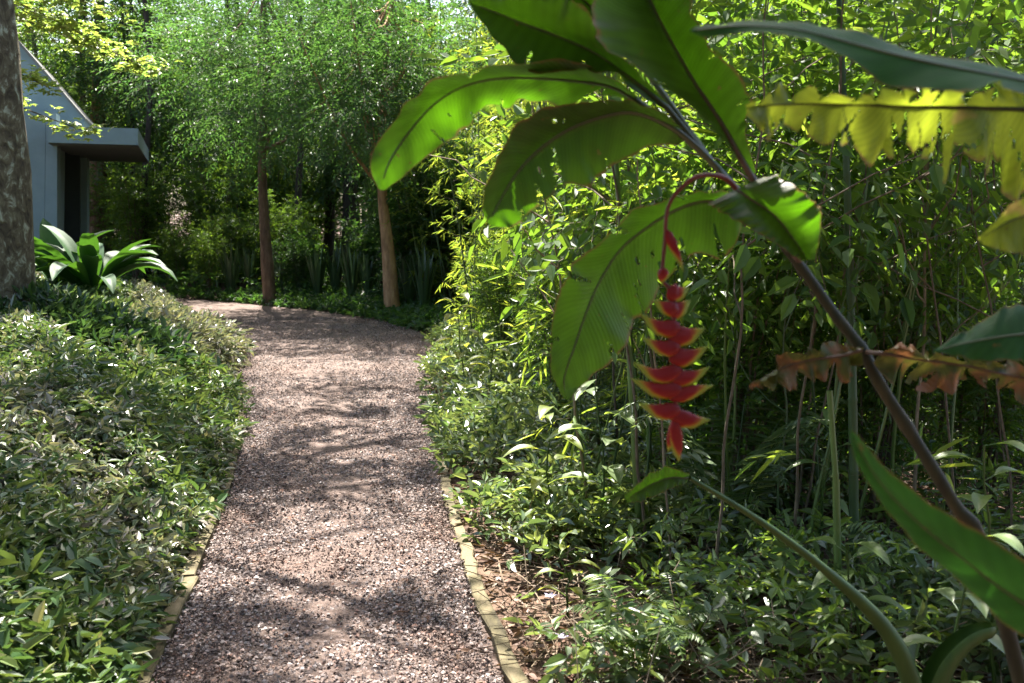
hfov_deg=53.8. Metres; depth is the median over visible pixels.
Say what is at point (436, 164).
bamboo clump
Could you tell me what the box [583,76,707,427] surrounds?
bamboo clump
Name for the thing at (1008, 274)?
thin stem sapling
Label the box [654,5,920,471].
thin stem sapling
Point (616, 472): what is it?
broadleaf seedling
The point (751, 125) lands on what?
thin stem sapling
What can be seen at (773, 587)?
undergrowth
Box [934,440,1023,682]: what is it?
broadleaf seedling
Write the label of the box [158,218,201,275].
understory shrub
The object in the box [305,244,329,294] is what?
sword leaf clump
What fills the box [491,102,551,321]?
bamboo clump
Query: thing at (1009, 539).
broadleaf seedling
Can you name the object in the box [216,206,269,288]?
understory shrub
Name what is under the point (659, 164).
thin stem sapling
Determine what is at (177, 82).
sapling
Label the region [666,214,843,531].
understory shrub
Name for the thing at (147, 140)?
canopy tree
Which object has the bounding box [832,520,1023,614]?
fern
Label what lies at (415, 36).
feathery tree
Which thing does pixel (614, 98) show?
thin stem sapling
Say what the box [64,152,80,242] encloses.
door
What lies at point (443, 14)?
feathery tree
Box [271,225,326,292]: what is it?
dark shrub
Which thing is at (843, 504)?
broadleaf seedling
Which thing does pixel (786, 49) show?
thin stem sapling
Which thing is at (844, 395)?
understory shrub
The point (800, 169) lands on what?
thin stem sapling
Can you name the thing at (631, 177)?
thin stem sapling
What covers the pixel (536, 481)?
broadleaf seedling
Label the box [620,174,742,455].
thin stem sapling
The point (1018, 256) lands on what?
thin stem sapling
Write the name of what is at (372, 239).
dark shrub
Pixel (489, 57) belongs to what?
feathery tree
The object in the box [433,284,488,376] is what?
broadleaf seedling
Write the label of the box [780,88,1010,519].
thin stem sapling
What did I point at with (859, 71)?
thin stem sapling
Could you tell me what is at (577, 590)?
broadleaf seedling
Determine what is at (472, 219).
thin stem sapling
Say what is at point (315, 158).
feathery tree
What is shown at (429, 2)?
canopy tree
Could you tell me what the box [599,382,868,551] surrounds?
fern
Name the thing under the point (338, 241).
understory shrub
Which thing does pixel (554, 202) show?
bamboo clump
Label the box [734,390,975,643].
bamboo culm
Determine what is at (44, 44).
sapling
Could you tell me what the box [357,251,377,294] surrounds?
sword leaf clump
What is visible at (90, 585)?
ground cover
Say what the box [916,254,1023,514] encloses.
understory shrub
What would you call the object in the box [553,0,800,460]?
bamboo clump
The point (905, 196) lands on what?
thin stem sapling
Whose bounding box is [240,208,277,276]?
understory shrub
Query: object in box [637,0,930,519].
thin stem sapling
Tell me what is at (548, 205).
thin stem sapling
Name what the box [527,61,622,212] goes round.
thin stem sapling
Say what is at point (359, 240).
dark shrub
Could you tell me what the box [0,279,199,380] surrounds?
dark leafy shrub
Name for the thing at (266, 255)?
feathery tree
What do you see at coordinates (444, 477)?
edging board
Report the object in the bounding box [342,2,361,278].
canopy tree
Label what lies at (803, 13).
sapling
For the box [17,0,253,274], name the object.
sapling
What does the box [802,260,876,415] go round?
understory shrub
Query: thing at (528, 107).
thin stem sapling
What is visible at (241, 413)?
edging board
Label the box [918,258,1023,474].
understory shrub
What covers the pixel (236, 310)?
path
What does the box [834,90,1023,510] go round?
thin stem sapling
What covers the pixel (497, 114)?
bamboo clump
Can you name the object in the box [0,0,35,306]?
canopy tree
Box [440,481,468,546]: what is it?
edging board
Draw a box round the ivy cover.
[155,281,475,331]
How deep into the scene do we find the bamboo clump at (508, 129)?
12.93 m
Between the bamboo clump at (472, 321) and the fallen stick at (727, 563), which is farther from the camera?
the bamboo clump at (472, 321)
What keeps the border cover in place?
on the ground at (543, 598)
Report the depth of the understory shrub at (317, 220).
25.07 m
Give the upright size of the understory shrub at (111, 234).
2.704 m
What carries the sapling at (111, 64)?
on the ground at (543, 598)
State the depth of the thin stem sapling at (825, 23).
5.93 m
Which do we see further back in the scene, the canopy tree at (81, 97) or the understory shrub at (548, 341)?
the canopy tree at (81, 97)
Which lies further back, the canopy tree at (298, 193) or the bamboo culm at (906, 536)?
the canopy tree at (298, 193)
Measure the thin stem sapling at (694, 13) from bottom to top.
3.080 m
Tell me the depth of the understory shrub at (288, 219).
18.99 m
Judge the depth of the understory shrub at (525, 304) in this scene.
8.95 m
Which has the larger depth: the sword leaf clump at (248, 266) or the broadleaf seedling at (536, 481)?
the sword leaf clump at (248, 266)
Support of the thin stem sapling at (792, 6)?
on the ground at (543, 598)
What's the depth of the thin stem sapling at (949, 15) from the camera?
4.79 m
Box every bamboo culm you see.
[476,244,604,492]
[478,140,592,448]
[553,61,706,471]
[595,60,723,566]
[672,126,753,471]
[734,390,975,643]
[737,0,994,588]
[902,528,914,560]
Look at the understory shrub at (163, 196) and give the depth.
24.55 m
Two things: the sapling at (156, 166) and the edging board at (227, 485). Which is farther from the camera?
the sapling at (156, 166)
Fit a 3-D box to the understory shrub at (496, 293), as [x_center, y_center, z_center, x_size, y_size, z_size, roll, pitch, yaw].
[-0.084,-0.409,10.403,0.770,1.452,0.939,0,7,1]
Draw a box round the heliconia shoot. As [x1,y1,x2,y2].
[624,466,996,682]
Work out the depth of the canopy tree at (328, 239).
23.76 m
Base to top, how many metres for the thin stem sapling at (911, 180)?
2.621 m
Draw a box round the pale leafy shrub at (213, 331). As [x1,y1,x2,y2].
[129,294,258,369]
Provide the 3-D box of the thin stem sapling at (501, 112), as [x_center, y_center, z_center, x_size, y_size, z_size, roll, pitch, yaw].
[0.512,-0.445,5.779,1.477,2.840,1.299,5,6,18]
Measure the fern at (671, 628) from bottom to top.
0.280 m
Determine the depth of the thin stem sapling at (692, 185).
5.17 m
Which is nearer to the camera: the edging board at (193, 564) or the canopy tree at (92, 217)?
the edging board at (193, 564)
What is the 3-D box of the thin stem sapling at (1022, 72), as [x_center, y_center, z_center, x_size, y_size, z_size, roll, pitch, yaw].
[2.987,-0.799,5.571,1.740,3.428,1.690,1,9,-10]
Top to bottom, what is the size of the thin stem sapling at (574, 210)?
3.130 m
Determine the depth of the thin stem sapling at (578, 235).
6.47 m
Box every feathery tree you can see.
[54,0,197,119]
[70,0,404,305]
[106,0,244,151]
[115,0,378,279]
[136,0,362,204]
[197,0,494,306]
[225,0,441,255]
[230,0,502,288]
[271,0,490,187]
[397,0,590,245]
[456,0,541,156]
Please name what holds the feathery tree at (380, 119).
on the ground at (543, 598)
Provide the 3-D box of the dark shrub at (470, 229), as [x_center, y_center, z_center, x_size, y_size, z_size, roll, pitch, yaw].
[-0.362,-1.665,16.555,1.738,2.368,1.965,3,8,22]
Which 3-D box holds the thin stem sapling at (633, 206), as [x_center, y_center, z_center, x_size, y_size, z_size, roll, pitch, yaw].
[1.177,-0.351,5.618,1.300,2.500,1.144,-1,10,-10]
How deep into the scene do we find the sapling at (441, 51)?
26.14 m
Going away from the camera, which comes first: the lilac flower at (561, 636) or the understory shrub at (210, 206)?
the lilac flower at (561, 636)
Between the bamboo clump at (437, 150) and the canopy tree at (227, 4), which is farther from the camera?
the canopy tree at (227, 4)
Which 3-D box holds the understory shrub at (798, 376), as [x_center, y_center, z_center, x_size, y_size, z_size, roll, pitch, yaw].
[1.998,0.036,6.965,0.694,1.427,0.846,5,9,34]
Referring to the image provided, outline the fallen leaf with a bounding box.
[460,648,473,651]
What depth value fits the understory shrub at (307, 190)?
22.65 m
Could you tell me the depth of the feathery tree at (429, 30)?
16.86 m
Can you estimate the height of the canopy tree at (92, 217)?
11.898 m
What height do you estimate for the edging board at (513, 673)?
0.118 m
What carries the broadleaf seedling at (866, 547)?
on the ground at (543, 598)
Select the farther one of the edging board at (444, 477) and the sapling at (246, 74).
the sapling at (246, 74)
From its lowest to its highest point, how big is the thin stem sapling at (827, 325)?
2.360 m
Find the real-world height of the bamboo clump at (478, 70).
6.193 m
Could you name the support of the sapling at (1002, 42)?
on the ground at (543, 598)
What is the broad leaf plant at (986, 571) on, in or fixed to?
on the ground at (543, 598)
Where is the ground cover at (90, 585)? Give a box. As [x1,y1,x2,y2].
[0,271,259,682]
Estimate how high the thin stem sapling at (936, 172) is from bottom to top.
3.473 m
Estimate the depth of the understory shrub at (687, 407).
5.52 m
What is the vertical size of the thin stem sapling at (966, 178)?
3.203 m
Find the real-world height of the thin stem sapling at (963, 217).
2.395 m
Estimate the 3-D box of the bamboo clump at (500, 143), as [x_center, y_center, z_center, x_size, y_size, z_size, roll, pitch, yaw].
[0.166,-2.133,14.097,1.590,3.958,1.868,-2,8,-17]
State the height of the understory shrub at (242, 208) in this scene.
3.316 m
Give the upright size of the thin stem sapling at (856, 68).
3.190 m
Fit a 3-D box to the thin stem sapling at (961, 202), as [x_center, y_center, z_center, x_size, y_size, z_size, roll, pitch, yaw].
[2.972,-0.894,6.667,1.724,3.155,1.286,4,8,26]
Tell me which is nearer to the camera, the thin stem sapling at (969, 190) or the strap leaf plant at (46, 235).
the thin stem sapling at (969, 190)
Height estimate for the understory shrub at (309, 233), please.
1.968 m
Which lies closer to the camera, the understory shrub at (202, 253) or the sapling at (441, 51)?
the understory shrub at (202, 253)
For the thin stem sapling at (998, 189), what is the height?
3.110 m
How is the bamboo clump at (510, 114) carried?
on the ground at (543, 598)
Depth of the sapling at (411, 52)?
24.02 m
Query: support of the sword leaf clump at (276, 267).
on the ground at (543, 598)
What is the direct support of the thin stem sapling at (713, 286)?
on the ground at (543, 598)
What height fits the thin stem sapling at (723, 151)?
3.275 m
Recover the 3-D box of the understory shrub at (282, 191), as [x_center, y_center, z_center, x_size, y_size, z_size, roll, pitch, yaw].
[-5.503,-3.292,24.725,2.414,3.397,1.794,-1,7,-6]
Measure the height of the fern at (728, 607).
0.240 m
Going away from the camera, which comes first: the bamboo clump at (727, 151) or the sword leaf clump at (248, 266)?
the bamboo clump at (727, 151)
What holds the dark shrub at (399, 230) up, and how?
on the ground at (543, 598)
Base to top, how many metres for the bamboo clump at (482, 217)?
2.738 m
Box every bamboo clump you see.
[369,44,485,303]
[392,0,496,298]
[418,10,541,335]
[427,0,569,238]
[433,6,504,291]
[437,133,514,316]
[444,0,524,295]
[468,32,629,348]
[479,101,554,326]
[480,41,596,291]
[480,50,553,308]
[491,43,643,295]
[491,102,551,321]
[495,37,713,396]
[505,94,600,331]
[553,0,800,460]
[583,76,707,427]
[623,8,795,375]
[669,0,874,411]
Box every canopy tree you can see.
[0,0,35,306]
[75,0,90,110]
[89,0,107,253]
[141,0,152,282]
[225,0,233,272]
[295,1,306,279]
[320,1,334,262]
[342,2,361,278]
[427,0,435,290]
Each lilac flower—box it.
[545,592,554,622]
[555,633,566,663]
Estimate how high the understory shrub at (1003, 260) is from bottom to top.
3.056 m
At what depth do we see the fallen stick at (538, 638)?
3.85 m
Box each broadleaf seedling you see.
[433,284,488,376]
[466,322,513,380]
[501,404,583,557]
[534,544,599,623]
[543,356,650,561]
[735,560,811,658]
[785,408,876,572]
[805,536,923,681]
[899,533,1023,682]
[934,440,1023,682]
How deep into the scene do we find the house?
15.36 m
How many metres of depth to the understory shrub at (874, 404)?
4.79 m
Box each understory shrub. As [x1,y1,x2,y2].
[89,165,133,251]
[96,136,182,283]
[107,155,182,254]
[132,189,187,257]
[151,156,233,262]
[153,221,196,291]
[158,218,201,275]
[167,157,255,286]
[174,133,266,283]
[174,208,234,297]
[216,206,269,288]
[218,149,276,246]
[224,117,304,274]
[239,142,324,247]
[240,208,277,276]
[241,186,325,291]
[256,191,318,286]
[258,190,320,261]
[267,142,340,274]
[273,159,358,252]
[317,177,360,252]
[333,216,371,286]
[453,244,522,324]
[465,231,528,347]
[500,246,576,367]
[512,285,593,426]
[624,293,770,466]
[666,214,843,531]
[741,304,834,450]
[758,258,823,435]
[772,233,943,495]
[800,231,1006,520]
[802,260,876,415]
[857,179,990,431]
[882,93,1023,415]
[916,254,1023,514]
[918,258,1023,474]
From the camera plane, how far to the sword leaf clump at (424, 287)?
15.37 m
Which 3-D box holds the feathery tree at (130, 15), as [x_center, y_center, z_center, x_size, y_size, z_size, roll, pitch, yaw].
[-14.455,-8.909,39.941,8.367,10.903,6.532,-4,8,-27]
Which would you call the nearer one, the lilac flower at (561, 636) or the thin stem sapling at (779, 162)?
the lilac flower at (561, 636)
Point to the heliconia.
(576, 48)
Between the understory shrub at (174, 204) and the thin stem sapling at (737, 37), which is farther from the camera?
the understory shrub at (174, 204)
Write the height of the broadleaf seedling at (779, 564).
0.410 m
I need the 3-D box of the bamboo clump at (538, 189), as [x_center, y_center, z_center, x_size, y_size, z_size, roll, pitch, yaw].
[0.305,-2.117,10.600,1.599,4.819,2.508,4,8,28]
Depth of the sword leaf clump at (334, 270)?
17.98 m
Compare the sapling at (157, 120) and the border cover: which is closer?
the border cover
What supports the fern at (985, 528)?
on the ground at (543, 598)
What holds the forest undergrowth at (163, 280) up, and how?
on the ground at (543, 598)
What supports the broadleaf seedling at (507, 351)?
on the ground at (543, 598)
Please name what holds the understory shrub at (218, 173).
on the ground at (543, 598)
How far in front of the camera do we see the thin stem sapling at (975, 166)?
5.39 m
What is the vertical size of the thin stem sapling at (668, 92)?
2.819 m
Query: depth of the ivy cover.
16.51 m
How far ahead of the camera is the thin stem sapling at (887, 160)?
5.28 m
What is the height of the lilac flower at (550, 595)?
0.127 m
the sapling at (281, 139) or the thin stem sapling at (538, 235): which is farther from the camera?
the sapling at (281, 139)
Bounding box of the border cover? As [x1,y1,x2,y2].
[413,307,1023,682]
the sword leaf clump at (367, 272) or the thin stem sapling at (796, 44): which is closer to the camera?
the thin stem sapling at (796, 44)
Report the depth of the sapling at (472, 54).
28.45 m
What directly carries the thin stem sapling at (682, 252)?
on the ground at (543, 598)
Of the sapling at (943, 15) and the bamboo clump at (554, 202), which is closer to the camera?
the bamboo clump at (554, 202)
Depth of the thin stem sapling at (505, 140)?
6.08 m
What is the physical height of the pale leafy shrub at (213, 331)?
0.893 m
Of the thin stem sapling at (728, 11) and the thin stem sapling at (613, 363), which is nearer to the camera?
the thin stem sapling at (728, 11)
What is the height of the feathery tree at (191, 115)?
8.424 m
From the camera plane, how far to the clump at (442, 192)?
16.03 m
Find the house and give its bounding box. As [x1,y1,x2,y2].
[19,41,148,248]
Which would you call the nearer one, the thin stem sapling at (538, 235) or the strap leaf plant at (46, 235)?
the thin stem sapling at (538, 235)
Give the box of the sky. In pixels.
[18,0,740,213]
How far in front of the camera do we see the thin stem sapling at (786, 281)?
3.95 m
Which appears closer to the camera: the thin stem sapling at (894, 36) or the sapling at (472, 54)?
the thin stem sapling at (894, 36)
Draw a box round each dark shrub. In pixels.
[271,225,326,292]
[332,209,378,285]
[345,178,433,301]
[354,176,462,301]
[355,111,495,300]
[417,129,502,291]
[426,169,512,292]
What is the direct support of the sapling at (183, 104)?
on the ground at (543, 598)
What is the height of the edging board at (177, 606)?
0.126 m
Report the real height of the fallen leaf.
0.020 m
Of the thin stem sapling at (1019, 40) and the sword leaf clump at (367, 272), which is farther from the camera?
the sword leaf clump at (367, 272)
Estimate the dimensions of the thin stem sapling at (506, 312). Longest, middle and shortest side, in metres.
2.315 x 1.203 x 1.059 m
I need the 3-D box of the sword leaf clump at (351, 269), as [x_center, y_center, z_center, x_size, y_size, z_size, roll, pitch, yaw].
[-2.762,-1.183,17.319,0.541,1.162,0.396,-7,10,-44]
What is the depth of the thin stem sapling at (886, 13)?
5.24 m
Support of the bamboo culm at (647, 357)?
on the ground at (543, 598)
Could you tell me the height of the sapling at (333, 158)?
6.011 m
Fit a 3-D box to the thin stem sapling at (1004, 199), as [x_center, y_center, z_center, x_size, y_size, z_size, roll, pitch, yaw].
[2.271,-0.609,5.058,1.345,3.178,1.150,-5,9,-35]
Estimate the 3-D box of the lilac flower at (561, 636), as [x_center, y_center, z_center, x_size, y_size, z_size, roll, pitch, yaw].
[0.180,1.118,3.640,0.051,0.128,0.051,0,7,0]
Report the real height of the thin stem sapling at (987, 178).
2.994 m
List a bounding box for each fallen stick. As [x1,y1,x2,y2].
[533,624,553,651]
[700,500,737,601]
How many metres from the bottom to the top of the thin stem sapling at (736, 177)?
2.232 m
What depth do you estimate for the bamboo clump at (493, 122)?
9.71 m
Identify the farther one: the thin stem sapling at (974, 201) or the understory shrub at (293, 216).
the understory shrub at (293, 216)
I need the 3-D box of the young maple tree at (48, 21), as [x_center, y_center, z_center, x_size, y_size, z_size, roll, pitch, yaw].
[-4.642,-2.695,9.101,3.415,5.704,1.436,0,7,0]
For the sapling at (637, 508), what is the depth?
4.53 m
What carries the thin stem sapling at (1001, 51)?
on the ground at (543, 598)
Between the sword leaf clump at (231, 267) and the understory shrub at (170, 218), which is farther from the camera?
the understory shrub at (170, 218)
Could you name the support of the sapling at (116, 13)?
on the ground at (543, 598)
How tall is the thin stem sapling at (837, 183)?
2.706 m
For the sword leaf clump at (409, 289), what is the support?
on the ground at (543, 598)
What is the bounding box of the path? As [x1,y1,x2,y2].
[158,299,504,682]
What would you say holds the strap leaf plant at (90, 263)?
on the ground cover at (90, 585)
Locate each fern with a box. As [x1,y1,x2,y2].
[558,574,727,675]
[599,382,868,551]
[637,572,754,644]
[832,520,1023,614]
[947,486,1023,558]
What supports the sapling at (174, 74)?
on the ground at (543, 598)
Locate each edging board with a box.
[135,576,198,682]
[180,499,224,578]
[220,442,241,501]
[233,409,244,439]
[431,432,451,484]
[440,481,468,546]
[459,542,490,602]
[474,600,529,682]
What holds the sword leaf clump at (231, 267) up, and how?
on the ground at (543, 598)
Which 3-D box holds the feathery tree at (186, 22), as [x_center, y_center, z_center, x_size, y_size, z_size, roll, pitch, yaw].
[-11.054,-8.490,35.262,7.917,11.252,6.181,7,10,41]
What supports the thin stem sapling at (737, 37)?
on the ground at (543, 598)
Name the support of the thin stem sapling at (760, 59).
on the ground at (543, 598)
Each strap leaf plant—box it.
[34,218,112,282]
[34,225,177,293]
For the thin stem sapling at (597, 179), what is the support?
on the ground at (543, 598)
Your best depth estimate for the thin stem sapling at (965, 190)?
5.34 m
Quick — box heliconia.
[370,0,1023,682]
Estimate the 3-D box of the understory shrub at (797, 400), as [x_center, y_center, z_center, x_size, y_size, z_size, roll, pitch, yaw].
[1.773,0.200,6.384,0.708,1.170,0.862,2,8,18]
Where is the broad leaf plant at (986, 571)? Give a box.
[690,20,1023,635]
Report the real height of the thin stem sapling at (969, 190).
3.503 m
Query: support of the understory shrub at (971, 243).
on the ground at (543, 598)
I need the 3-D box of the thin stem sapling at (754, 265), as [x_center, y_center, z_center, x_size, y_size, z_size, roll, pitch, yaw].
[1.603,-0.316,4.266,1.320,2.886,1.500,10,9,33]
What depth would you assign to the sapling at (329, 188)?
21.70 m
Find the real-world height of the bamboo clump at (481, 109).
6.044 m
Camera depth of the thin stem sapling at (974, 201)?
6.17 m
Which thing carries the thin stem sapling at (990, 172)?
on the ground at (543, 598)
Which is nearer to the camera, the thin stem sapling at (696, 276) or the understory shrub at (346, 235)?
the thin stem sapling at (696, 276)
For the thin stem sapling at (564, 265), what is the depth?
6.09 m
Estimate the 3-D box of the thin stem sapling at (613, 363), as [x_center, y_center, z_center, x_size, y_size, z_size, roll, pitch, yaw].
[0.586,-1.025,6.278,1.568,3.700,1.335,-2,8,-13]
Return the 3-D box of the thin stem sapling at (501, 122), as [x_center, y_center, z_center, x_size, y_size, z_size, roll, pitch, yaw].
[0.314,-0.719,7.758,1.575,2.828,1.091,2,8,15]
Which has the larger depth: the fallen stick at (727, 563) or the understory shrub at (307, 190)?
the understory shrub at (307, 190)
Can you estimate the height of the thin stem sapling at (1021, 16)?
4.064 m
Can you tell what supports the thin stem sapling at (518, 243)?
on the ground at (543, 598)
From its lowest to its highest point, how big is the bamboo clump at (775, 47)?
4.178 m
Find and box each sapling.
[15,0,171,171]
[15,0,184,124]
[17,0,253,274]
[18,0,250,280]
[47,2,222,250]
[48,30,163,120]
[119,15,255,225]
[134,24,233,194]
[157,1,314,162]
[214,63,333,175]
[216,0,447,222]
[281,0,485,196]
[288,88,377,224]
[370,1,480,157]
[406,8,509,152]
[415,44,774,500]
[425,37,646,424]
[462,61,636,289]
[468,107,570,340]
[472,40,630,452]
[473,57,629,264]
[480,67,725,449]
[488,62,674,424]
[489,5,807,569]
[494,0,786,311]
[499,94,730,468]
[506,95,724,500]
[508,72,725,523]
[508,118,609,387]
[517,72,782,590]
[518,155,600,383]
[519,51,605,252]
[520,92,683,443]
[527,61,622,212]
[530,166,621,446]
[534,76,683,389]
[542,88,665,405]
[551,161,695,403]
[554,86,726,399]
[564,0,921,572]
[590,72,678,514]
[595,101,763,462]
[600,0,755,429]
[605,35,780,430]
[609,0,845,541]
[613,37,799,463]
[617,0,923,529]
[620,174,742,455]
[624,50,835,453]
[629,149,796,438]
[632,0,1023,572]
[636,3,879,447]
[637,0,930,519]
[642,149,838,456]
[643,0,993,590]
[650,0,1005,175]
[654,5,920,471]
[656,17,860,411]
[669,0,852,474]
[672,0,1023,535]
[677,0,989,508]
[686,0,1017,567]
[687,79,932,559]
[698,0,948,490]
[715,0,1023,538]
[733,0,1023,522]
[735,0,971,526]
[735,6,898,170]
[746,0,1023,453]
[747,16,958,495]
[748,61,984,515]
[753,0,960,450]
[762,0,1023,490]
[778,0,1021,348]
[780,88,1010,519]
[786,0,1023,515]
[792,12,1010,439]
[795,0,1023,464]
[808,100,954,490]
[819,1,1023,69]
[829,0,1023,64]
[829,3,1008,463]
[833,131,1023,494]
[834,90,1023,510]
[838,0,1002,429]
[838,0,1023,530]
[855,5,1023,551]
[856,0,1013,472]
[856,69,996,436]
[875,42,1012,261]
[883,43,1021,432]
[888,0,1022,429]
[891,1,1021,286]
[899,6,1019,487]
[905,55,1023,449]
[906,17,1021,453]
[914,38,1023,475]
[938,42,1022,466]
[941,170,1022,311]
[988,0,1023,253]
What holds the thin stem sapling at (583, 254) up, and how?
on the ground at (543, 598)
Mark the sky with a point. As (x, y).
(53, 0)
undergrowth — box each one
[111,235,528,296]
[494,351,1023,682]
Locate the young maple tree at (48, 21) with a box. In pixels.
[14,0,182,141]
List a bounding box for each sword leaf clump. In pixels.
[217,240,246,300]
[239,244,256,288]
[272,251,288,294]
[291,247,308,290]
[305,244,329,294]
[323,245,344,288]
[337,239,362,296]
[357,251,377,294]
[396,241,421,302]
[403,247,439,307]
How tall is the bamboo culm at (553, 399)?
1.528 m
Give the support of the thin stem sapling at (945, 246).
on the ground at (543, 598)
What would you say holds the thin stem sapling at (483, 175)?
on the ground at (543, 598)
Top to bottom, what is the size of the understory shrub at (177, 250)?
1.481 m
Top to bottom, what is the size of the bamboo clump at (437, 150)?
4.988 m
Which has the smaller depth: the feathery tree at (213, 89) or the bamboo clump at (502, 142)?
the bamboo clump at (502, 142)
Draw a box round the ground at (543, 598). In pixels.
[109,214,1023,682]
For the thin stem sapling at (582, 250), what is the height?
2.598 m
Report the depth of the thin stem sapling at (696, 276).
5.76 m
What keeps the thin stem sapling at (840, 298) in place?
on the ground at (543, 598)
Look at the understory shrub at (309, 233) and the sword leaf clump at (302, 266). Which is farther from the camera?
the understory shrub at (309, 233)
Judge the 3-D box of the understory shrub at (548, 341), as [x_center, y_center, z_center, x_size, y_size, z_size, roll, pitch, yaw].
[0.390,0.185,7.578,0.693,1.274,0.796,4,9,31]
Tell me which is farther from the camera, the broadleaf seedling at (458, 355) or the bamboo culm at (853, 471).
the broadleaf seedling at (458, 355)
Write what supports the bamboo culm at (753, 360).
on the ground at (543, 598)
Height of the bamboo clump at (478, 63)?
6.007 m
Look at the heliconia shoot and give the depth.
2.60 m
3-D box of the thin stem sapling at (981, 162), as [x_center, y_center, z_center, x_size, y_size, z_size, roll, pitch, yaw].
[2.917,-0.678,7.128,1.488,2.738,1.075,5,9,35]
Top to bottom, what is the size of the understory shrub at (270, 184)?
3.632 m
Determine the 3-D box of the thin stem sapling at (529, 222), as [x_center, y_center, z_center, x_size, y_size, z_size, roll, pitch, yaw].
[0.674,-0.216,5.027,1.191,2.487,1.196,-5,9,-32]
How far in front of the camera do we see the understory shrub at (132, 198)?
20.45 m
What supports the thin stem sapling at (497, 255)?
on the ground at (543, 598)
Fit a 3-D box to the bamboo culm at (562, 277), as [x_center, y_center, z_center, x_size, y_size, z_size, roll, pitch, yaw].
[0.250,-0.128,5.731,0.913,2.199,0.917,0,7,0]
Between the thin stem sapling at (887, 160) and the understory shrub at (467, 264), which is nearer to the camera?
the thin stem sapling at (887, 160)
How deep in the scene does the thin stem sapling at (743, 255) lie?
3.92 m
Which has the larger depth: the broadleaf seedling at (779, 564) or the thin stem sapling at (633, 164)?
the thin stem sapling at (633, 164)
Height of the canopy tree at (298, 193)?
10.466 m
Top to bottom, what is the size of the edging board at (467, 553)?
0.114 m

